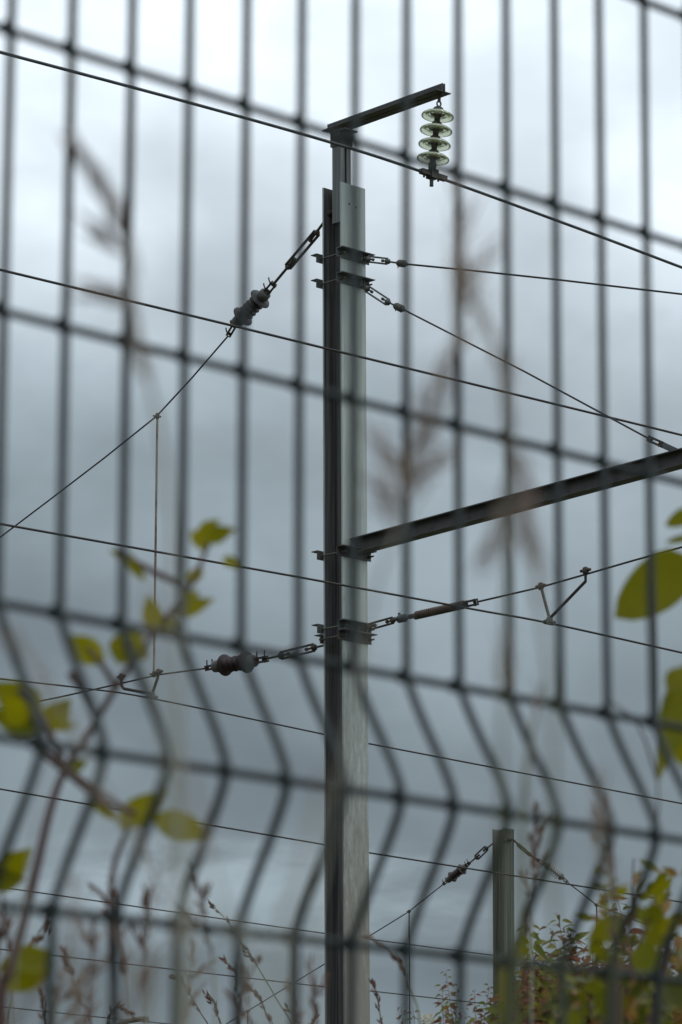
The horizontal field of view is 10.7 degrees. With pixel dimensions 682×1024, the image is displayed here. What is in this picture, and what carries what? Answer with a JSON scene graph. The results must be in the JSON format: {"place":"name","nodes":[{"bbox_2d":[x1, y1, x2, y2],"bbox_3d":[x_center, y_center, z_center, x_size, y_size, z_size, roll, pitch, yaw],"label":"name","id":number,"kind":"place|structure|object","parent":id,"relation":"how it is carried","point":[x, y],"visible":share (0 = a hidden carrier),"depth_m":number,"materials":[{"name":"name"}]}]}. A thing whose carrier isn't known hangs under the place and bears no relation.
{"place":"outdoors","nodes":[
{"label":"outdoors","id":0,"kind":"place"},
{"bbox_2d":[37,987,44,1023],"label":"grass stalk","id":1,"kind":"object","parent":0,"point":[41,1001],"depth_m":8.15,"materials":[{"name":"brown plant"}]},
{"bbox_2d":[54,963,79,1023],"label":"grass stalk","id":2,"kind":"object","parent":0,"point":[66,997],"depth_m":3.93,"materials":[{"name":"plant"}]},
{"bbox_2d":[58,870,88,1023],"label":"grass stalk","id":3,"kind":"object","parent":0,"point":[68,951],"depth_m":2.25,"materials":[{"name":"plant"}]},
{"bbox_2d":[7,1007,168,1023],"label":"track wire","id":4,"kind":"object","parent":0,"point":[82,1015],"visible":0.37,"depth_m":68.88,"materials":[{"name":"black metal"}]},
{"bbox_2d":[3,336,228,535],"bbox_3d":[-5.138,1.126,34.945,0.013,3.393,12.221,12,-17,-42],"label":"span wire","id":5,"kind":"object","parent":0,"point":[191,378],"visible":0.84,"depth_m":31.85,"materials":[{"name":"black metal"}]},
{"bbox_2d":[149,415,160,676],"bbox_3d":[-1.585,0.274,31.245,0.078,2.314,0.054,6,-14,-23],"label":"dropper","id":6,"kind":"object","parent":5,"relation":"hanging from","point":[155,543],"visible":0.52,"depth_m":31.29,"materials":[{"name":"metal"}]},
{"bbox_2d":[0,668,205,708],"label":"span wire","id":7,"kind":"object","parent":6,"relation":"hanging from","point":[122,683],"visible":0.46,"depth_m":31.26,"materials":[{"name":"black metal"}]},
{"bbox_2d":[117,669,162,699],"bbox_3d":[-1.716,1.478,31.102,0.100,0.278,0.592,12,-17,-42],"label":"steady link","id":8,"kind":"object","parent":7,"relation":"attached to","point":[138,691],"visible":0.35,"depth_m":30.97,"materials":[{"name":"metal"}]},
{"bbox_2d":[0,678,681,803],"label":"track wire","id":9,"kind":"object","parent":8,"relation":"hanging from","point":[323,734],"visible":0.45,"depth_m":32.23,"materials":[{"name":"black metal"}]},
{"bbox_2d":[204,653,268,675],"bbox_3d":[-0.866,1.254,30.221,0.184,0.194,0.766,12,-17,-42],"label":"rod insulator","id":10,"kind":"object","parent":7,"relation":"attached to","point":[224,665],"visible":0.85,"depth_m":30.24,"materials":[{"name":"brown ceramic"}]},
{"bbox_2d":[262,643,323,660],"bbox_3d":[-0.374,1.139,29.708,0.055,0.086,0.797,12,-17,-42],"label":"turnbuckle","id":11,"kind":"object","parent":10,"relation":"attached to","point":[313,647],"visible":0.55,"depth_m":29.57,"materials":[{"name":"metal"}]},
{"bbox_2d":[225,277,276,337],"bbox_3d":[-0.760,-1.722,30.806,0.195,0.416,0.616,12,-17,-42],"label":"rod insulator","id":12,"kind":"object","parent":5,"relation":"attached to","point":[258,301],"visible":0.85,"depth_m":30.73,"materials":[{"name":"ceramic"}]},
{"bbox_2d":[272,223,321,284],"bbox_3d":[-0.346,-2.168,30.456,0.058,0.441,0.656,12,-17,-42],"label":"turnbuckle","id":13,"kind":"object","parent":12,"relation":"attached to","point":[289,264],"visible":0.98,"depth_m":30.45,"materials":[{"name":"metal"}]},
{"bbox_2d":[120,1016,148,1023],"bbox_3d":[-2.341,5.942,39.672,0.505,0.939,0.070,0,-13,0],"label":"wire clip","id":14,"kind":"object","parent":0,"point":[132,1020],"visible":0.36,"depth_m":39.74,"materials":[{"name":"grey metal"}]},
{"bbox_2d":[110,919,161,1023],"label":"grass stalk","id":15,"kind":"object","parent":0,"point":[135,969],"depth_m":2.33,"materials":[{"name":"plant"}]},
{"bbox_2d":[128,883,152,1018],"bbox_3d":[-0.217,1.216,3.644,0.032,1.695,0.016,0,-13,0],"label":"grass stalk","id":16,"kind":"object","parent":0,"point":[145,902],"depth_m":3.82,"materials":[{"name":"plant"}]},
{"bbox_2d":[135,861,169,1023],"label":"grass stalk","id":17,"kind":"object","parent":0,"point":[149,927],"depth_m":2.25,"materials":[{"name":"plant"}]},
{"bbox_2d":[0,949,492,1004],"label":"track wire","id":18,"kind":"object","parent":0,"point":[271,980],"visible":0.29,"depth_m":62.43,"materials":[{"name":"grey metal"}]},
{"bbox_2d":[13,888,545,961],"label":"track wire","id":19,"kind":"object","parent":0,"point":[249,922],"visible":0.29,"depth_m":55.40,"materials":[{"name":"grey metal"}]},
{"bbox_2d":[284,975,304,1023],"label":"grass stalk","id":20,"kind":"object","parent":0,"point":[287,988],"depth_m":4.64,"materials":[{"name":"plant"}]},
{"bbox_2d":[226,884,443,1023],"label":"span wire","id":21,"kind":"object","parent":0,"point":[369,935],"visible":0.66,"depth_m":55.05,"materials":[{"name":"black metal"}]},
{"bbox_2d":[442,860,470,884],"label":"rod insulator","id":22,"kind":"object","parent":21,"relation":"attached to","point":[455,874],"visible":0.95,"depth_m":54.01,"materials":[{"name":"brown ceramic"}]},
{"bbox_2d":[0,0,681,1023],"label":"sky","id":23,"kind":"structure","parent":0,"point":[33,360],"materials":[{"name":"grey"}]},
{"bbox_2d":[514,489,559,1023],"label":"grass stalk","id":24,"kind":"object","parent":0,"point":[536,592],"depth_m":1.49,"materials":[{"name":"brown plant"}]},
{"bbox_2d":[587,760,616,1023],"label":"grass stalk","id":25,"kind":"object","parent":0,"point":[597,833],"depth_m":2.00,"materials":[{"name":"brown plant"}]},
{"label":"ground","id":26,"kind":"structure","parent":0,"visible":0},
{"bbox_2d":[0,892,11,1010],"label":"grass stalk","id":27,"kind":"object","parent":26,"relation":"on","point":[8,947],"depth_m":4.63,"materials":[{"name":"brown plant"}]},
{"bbox_2d":[0,911,24,971],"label":"grass stalk","id":28,"kind":"object","parent":26,"relation":"on","point":[3,935],"depth_m":3.67,"materials":[{"name":"brown plant"}]},
{"bbox_2d":[0,848,32,891],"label":"leafy shoot","id":29,"kind":"object","parent":26,"relation":"on","point":[12,878],"visible":0.79,"depth_m":3.75,"materials":[{"name":"green plant"}]},
{"bbox_2d":[0,945,45,991],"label":"leafy shoot","id":30,"kind":"object","parent":26,"relation":"on","point":[27,965],"visible":0.51,"depth_m":3.48,"materials":[{"name":"green plant"}]},
{"bbox_2d":[7,918,46,1023],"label":"grass stalk","id":31,"kind":"object","parent":26,"relation":"on","point":[37,939],"depth_m":7.01,"materials":[{"name":"brown plant"}]},
{"bbox_2d":[1,962,57,1023],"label":"grass stalk","id":32,"kind":"object","parent":26,"relation":"on","point":[33,996],"depth_m":2.42,"materials":[{"name":"plant"}]},
{"bbox_2d":[60,947,91,1023],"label":"grass stalk","id":33,"kind":"object","parent":26,"relation":"on","point":[64,960],"depth_m":6.41,"materials":[{"name":"brown plant"}]},
{"bbox_2d":[67,961,103,1023],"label":"grass stalk","id":34,"kind":"object","parent":26,"relation":"on","point":[81,996],"depth_m":3.69,"materials":[{"name":"brown plant"}]},
{"bbox_2d":[11,764,164,1023],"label":"grass stalk","id":35,"kind":"object","parent":26,"relation":"on","point":[145,852],"depth_m":2.35,"materials":[{"name":"plant"}]},
{"bbox_2d":[0,621,192,1023],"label":"grass stalk","id":36,"kind":"object","parent":26,"relation":"on","point":[63,715],"depth_m":1.66,"materials":[{"name":"plant"}]},
{"bbox_2d":[75,910,121,1023],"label":"grass stalk","id":37,"kind":"object","parent":26,"relation":"on","point":[93,967],"depth_m":3.53,"materials":[{"name":"brown plant"}]},
{"bbox_2d":[86,877,127,1023],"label":"grass stalk","id":38,"kind":"object","parent":26,"relation":"on","point":[123,959],"depth_m":4.40,"materials":[{"name":"brown plant"}]},
{"bbox_2d":[0,518,236,1023],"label":"leafy shoot","id":39,"kind":"object","parent":26,"relation":"on","point":[15,717],"visible":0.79,"depth_m":3.23,"materials":[{"name":"green plant"}]},
{"bbox_2d":[58,126,182,1023],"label":"grass stalk","id":40,"kind":"object","parent":26,"relation":"on","point":[99,183],"depth_m":1.57,"materials":[{"name":"plant"}]},
{"bbox_2d":[106,1000,136,1023],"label":"grass stalk","id":41,"kind":"object","parent":26,"relation":"on","point":[132,1013],"depth_m":10.47,"materials":[{"name":"brown plant"}]},
{"bbox_2d":[117,901,207,1023],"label":"grass stalk","id":42,"kind":"object","parent":26,"relation":"on","point":[149,970],"depth_m":2.07,"materials":[{"name":"plant"}]},
{"bbox_2d":[142,561,189,1023],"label":"grass stalk","id":43,"kind":"object","parent":26,"relation":"on","point":[184,920],"depth_m":1.04,"materials":[{"name":"plant"}]},
{"bbox_2d":[168,975,207,1023],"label":"grass stalk","id":44,"kind":"object","parent":26,"relation":"on","point":[197,1008],"depth_m":15.13,"materials":[{"name":"brown plant"}]},
{"bbox_2d":[172,860,216,1023],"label":"grass stalk","id":45,"kind":"object","parent":26,"relation":"on","point":[202,898],"depth_m":3.82,"materials":[{"name":"plant"}]},
{"bbox_2d":[189,937,218,1006],"bbox_3d":[-0.193,1.423,4.683,0.050,1.756,0.017,0,-13,0],"label":"grass stalk","id":46,"kind":"object","parent":26,"relation":"on","point":[196,993],"depth_m":4.87,"materials":[{"name":"plant"}]},
{"bbox_2d":[202,989,221,1023],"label":"grass stalk","id":47,"kind":"object","parent":26,"relation":"on","point":[210,998],"depth_m":15.13,"materials":[{"name":"brown plant"}]},
{"bbox_2d":[180,754,257,1023],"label":"grass stalk","id":48,"kind":"object","parent":26,"relation":"on","point":[202,839],"depth_m":1.17,"materials":[{"name":"plant"}]},
{"bbox_2d":[219,954,231,970],"bbox_3d":[-0.354,2.607,11.403,0.092,2.446,0.026,0,-13,0],"label":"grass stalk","id":49,"kind":"object","parent":26,"relation":"on","point":[224,960],"depth_m":11.67,"materials":[{"name":"brown plant"}]},
{"bbox_2d":[223,960,251,1023],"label":"grass stalk","id":50,"kind":"object","parent":26,"relation":"on","point":[244,989],"depth_m":4.35,"materials":[{"name":"plant"}]},
{"bbox_2d":[208,900,289,1020],"bbox_3d":[-0.308,2.908,13.737,0.426,2.903,0.023,0,-13,0],"label":"grass stalk","id":51,"kind":"object","parent":26,"relation":"on","point":[211,905],"depth_m":14.01,"materials":[{"name":"brown plant"}]},
{"bbox_2d":[241,954,262,1021],"bbox_3d":[-0.153,1.601,5.636,0.047,1.835,0.018,-1,-13,5],"label":"grass stalk","id":52,"kind":"object","parent":26,"relation":"on","point":[259,959],"depth_m":5.83,"materials":[{"name":"brown plant"}]},
{"bbox_2d":[257,991,272,1023],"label":"grass stalk","id":53,"kind":"object","parent":26,"relation":"on","point":[269,1018],"depth_m":11.64,"materials":[{"name":"brown plant"}]},
{"bbox_2d":[274,754,330,1023],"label":"grass stalk","id":54,"kind":"object","parent":26,"relation":"on","point":[281,955],"depth_m":1.12,"materials":[{"name":"plant"}]},
{"bbox_2d":[304,956,332,1023],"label":"grass stalk","id":55,"kind":"object","parent":26,"relation":"on","point":[315,994],"depth_m":4.50,"materials":[{"name":"brown plant"}]},
{"bbox_2d":[0,0,681,1023],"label":"fence","id":56,"kind":"object","parent":26,"relation":"on","point":[38,742],"visible":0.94,"depth_m":2.63,"materials":[{"name":"black metal"}]},
{"bbox_2d":[368,978,382,1023],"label":"grass stalk","id":57,"kind":"object","parent":26,"relation":"on","point":[373,984],"depth_m":12.81,"materials":[{"name":"brown plant"}]},
{"bbox_2d":[361,932,419,1023],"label":"grass stalk","id":58,"kind":"object","parent":26,"relation":"on","point":[397,960],"depth_m":7.00,"materials":[{"name":"brown plant"}]},
{"bbox_2d":[306,166,510,1023],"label":"grass stalk","id":59,"kind":"object","parent":26,"relation":"on","point":[380,489],"depth_m":1.69,"materials":[{"name":"plant"}]},
{"bbox_2d":[395,969,496,1023],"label":"weed clump","id":60,"kind":"object","parent":26,"relation":"on","point":[449,1020],"visible":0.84,"depth_m":13.88,"materials":[{"name":"brown plant"}]},
{"bbox_2d":[311,83,681,1023],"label":"catenary mast","id":61,"kind":"object","parent":26,"relation":"on","point":[347,875],"visible":0.86,"depth_m":29.26,"materials":[{"name":"metal"}]},
{"bbox_2d":[0,788,678,901],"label":"track wire","id":62,"kind":"object","parent":61,"relation":"attached to","point":[322,844],"visible":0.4,"depth_m":43.49,"materials":[{"name":"black metal"}]},
{"bbox_2d":[10,271,681,435],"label":"track wire","id":63,"kind":"object","parent":61,"relation":"attached to","point":[317,346],"visible":0.75,"depth_m":26.52,"materials":[{"name":"black metal"}]},
{"bbox_2d":[362,284,392,305],"bbox_3d":[0.282,-1.769,29.674,0.068,0.285,0.441,10,-16,-38],"label":"turnbuckle","id":64,"kind":"object","parent":61,"relation":"attached to","point":[387,302],"visible":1,"depth_m":29.64,"materials":[{"name":"metal"}]},
{"bbox_2d":[362,255,395,264],"bbox_3d":[0.311,-2.063,29.895,0.297,0.090,0.045,-3,-13,14],"label":"turnbuckle","id":65,"kind":"object","parent":61,"relation":"attached to","point":[368,259],"visible":1,"depth_m":29.89,"materials":[{"name":"metal"}]},
{"bbox_2d":[364,617,395,630],"bbox_3d":[0.297,0.893,29.035,0.080,0.076,0.487,10,-16,-35],"label":"turnbuckle","id":66,"kind":"object","parent":61,"relation":"attached to","point":[392,620],"visible":0.84,"depth_m":28.99,"materials":[{"name":"metal"}]},
{"bbox_2d":[394,598,478,622],"bbox_3d":[0.753,0.770,28.557,0.100,0.083,0.879,12,-17,-42],"label":"tension spring","id":67,"kind":"object","parent":66,"relation":"attached to","point":[429,612],"visible":0.85,"depth_m":28.55,"materials":[{"name":"metal"}]},
{"bbox_2d":[417,93,453,186],"bbox_3d":[0.760,-2.997,29.391,0.300,0.786,0.276,0,-13,0],"label":"disc insulator","id":68,"kind":"object","parent":61,"relation":"hanging from","point":[435,130],"visible":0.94,"depth_m":29.37,"materials":[{"name":"glass"}]},
{"bbox_2d":[0,51,681,268],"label":"track wire","id":69,"kind":"object","parent":68,"relation":"hanging from","point":[319,139],"visible":0.77,"depth_m":28.48,"materials":[{"name":"grey metal"}]},
{"bbox_2d":[411,313,644,436],"bbox_3d":[1.404,-1.085,28.279,0.016,1.544,2.620,12,-17,-42],"label":"guy wire","id":70,"kind":"object","parent":61,"relation":"attached to","point":[563,392],"visible":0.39,"depth_m":28.11,"materials":[{"name":"black metal"}]},
{"bbox_2d":[393,303,401,311],"bbox_3d":[0.472,-1.648,29.435,0.060,0.094,0.140,12,-17,-42],"label":"cable end","id":71,"kind":"object","parent":70,"relation":"attached to","point":[397,306],"visible":0.73,"depth_m":29.42,"materials":[{"name":"grey metal"}]},
{"bbox_2d":[411,264,681,294],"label":"guy wire","id":72,"kind":"object","parent":61,"relation":"attached to","point":[607,285],"visible":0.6,"depth_m":29.47,"materials":[{"name":"black metal"}]},
{"bbox_2d":[396,259,401,267],"bbox_3d":[0.500,-2.030,29.839,0.102,0.073,0.062,-3,-13,14],"label":"cable end","id":73,"kind":"object","parent":72,"relation":"attached to","point":[399,263],"visible":0.54,"depth_m":29.82,"materials":[{"name":"grey metal"}]},
{"bbox_2d":[476,546,681,602],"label":"span wire","id":74,"kind":"object","parent":61,"relation":"attached to","point":[588,573],"visible":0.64,"depth_m":27.50,"materials":[{"name":"black metal"}]},
{"bbox_2d":[539,566,590,625],"bbox_3d":[1.678,0.637,27.571,0.100,0.392,0.566,12,-17,-42],"label":"steady link","id":75,"kind":"object","parent":74,"relation":"hanging from","point":[549,618],"visible":0.94,"depth_m":27.60,"materials":[{"name":"metal"}]},
{"bbox_2d":[4,523,681,653],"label":"track wire","id":76,"kind":"object","parent":75,"relation":"hanging from","point":[256,569],"visible":0.77,"depth_m":26.09,"materials":[{"name":"black metal"}]},
{"bbox_2d":[653,437,677,453],"bbox_3d":[2.384,-0.498,27.063,0.041,0.189,0.297,12,-17,-42],"label":"beam tie","id":77,"kind":"object","parent":61,"relation":"attached to","point":[664,445],"visible":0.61,"depth_m":27.04,"materials":[{"name":"metal"}]},
{"bbox_2d":[445,246,552,1023],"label":"grass stalk","id":78,"kind":"object","parent":26,"relation":"on","point":[506,540],"depth_m":1.60,"materials":[{"name":"brown plant"}]},
{"bbox_2d":[493,829,514,1022],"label":"catenary mast","id":79,"kind":"object","parent":26,"relation":"on","point":[507,920],"visible":0.59,"depth_m":53.18,"materials":[{"name":"metal"}]},
{"bbox_2d":[467,843,492,864],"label":"turnbuckle","id":80,"kind":"object","parent":79,"relation":"attached to","point":[483,848],"visible":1,"depth_m":53.72,"materials":[{"name":"metal"}]},
{"bbox_2d":[513,839,537,860],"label":"turnbuckle","id":81,"kind":"object","parent":79,"relation":"attached to","point":[527,852],"visible":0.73,"depth_m":53.38,"materials":[{"name":"grey metal"}]},
{"bbox_2d":[538,859,567,882],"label":"rod insulator","id":82,"kind":"object","parent":81,"relation":"attached to","point":[560,876],"visible":0.52,"depth_m":53.26,"materials":[{"name":"grey ceramic"}]},
{"bbox_2d":[567,882,637,921],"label":"span wire","id":83,"kind":"object","parent":82,"relation":"attached to","point":[591,900],"visible":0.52,"depth_m":53.22,"materials":[{"name":"grey metal"}]},
{"bbox_2d":[501,929,529,1023],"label":"leafy shoot","id":84,"kind":"object","parent":26,"relation":"on","point":[524,950],"visible":0.34,"depth_m":2.78,"materials":[{"name":"green plant"}]},
{"bbox_2d":[511,683,543,1023],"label":"grass stalk","id":85,"kind":"object","parent":26,"relation":"on","point":[524,798],"depth_m":2.26,"materials":[{"name":"brown plant"}]},
{"bbox_2d":[517,831,547,1023],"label":"grass stalk","id":86,"kind":"object","parent":26,"relation":"on","point":[538,841],"depth_m":4.93,"materials":[{"name":"brown plant"}]},
{"bbox_2d":[528,798,549,1023],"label":"grass stalk","id":87,"kind":"object","parent":26,"relation":"on","point":[533,844],"depth_m":4.91,"materials":[{"name":"plant"}]},
{"bbox_2d":[482,897,680,1023],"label":"shrub","id":88,"kind":"object","parent":26,"relation":"on","point":[542,979],"visible":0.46,"depth_m":13.40,"materials":[{"name":"green plant"}]},
{"bbox_2d":[588,791,620,969],"bbox_3d":[0.265,1.154,3.556,0.033,1.781,0.012,3,-13,-13],"label":"grass stalk","id":89,"kind":"object","parent":26,"relation":"on","point":[611,866],"depth_m":3.74,"materials":[{"name":"brown plant"}]},
{"bbox_2d":[533,859,681,1023],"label":"leafy shoot","id":90,"kind":"object","parent":26,"relation":"on","point":[635,1012],"visible":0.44,"depth_m":5.45,"materials":[{"name":"green plant"}]},
{"bbox_2d":[567,876,681,1023],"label":"leafy shoot","id":91,"kind":"object","parent":26,"relation":"on","point":[644,955],"visible":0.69,"depth_m":3.75,"materials":[{"name":"green plant"}]},
{"bbox_2d":[612,588,681,1012],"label":"leafy shoot","id":92,"kind":"object","parent":26,"relation":"on","point":[671,708],"visible":0.62,"depth_m":3.53,"materials":[{"name":"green plant"}]},
{"bbox_2d":[615,508,681,620],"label":"leafy shoot","id":93,"kind":"object","parent":26,"relation":"on","point":[631,603],"visible":0.95,"depth_m":3.90,"materials":[{"name":"green plant"}]}
]}

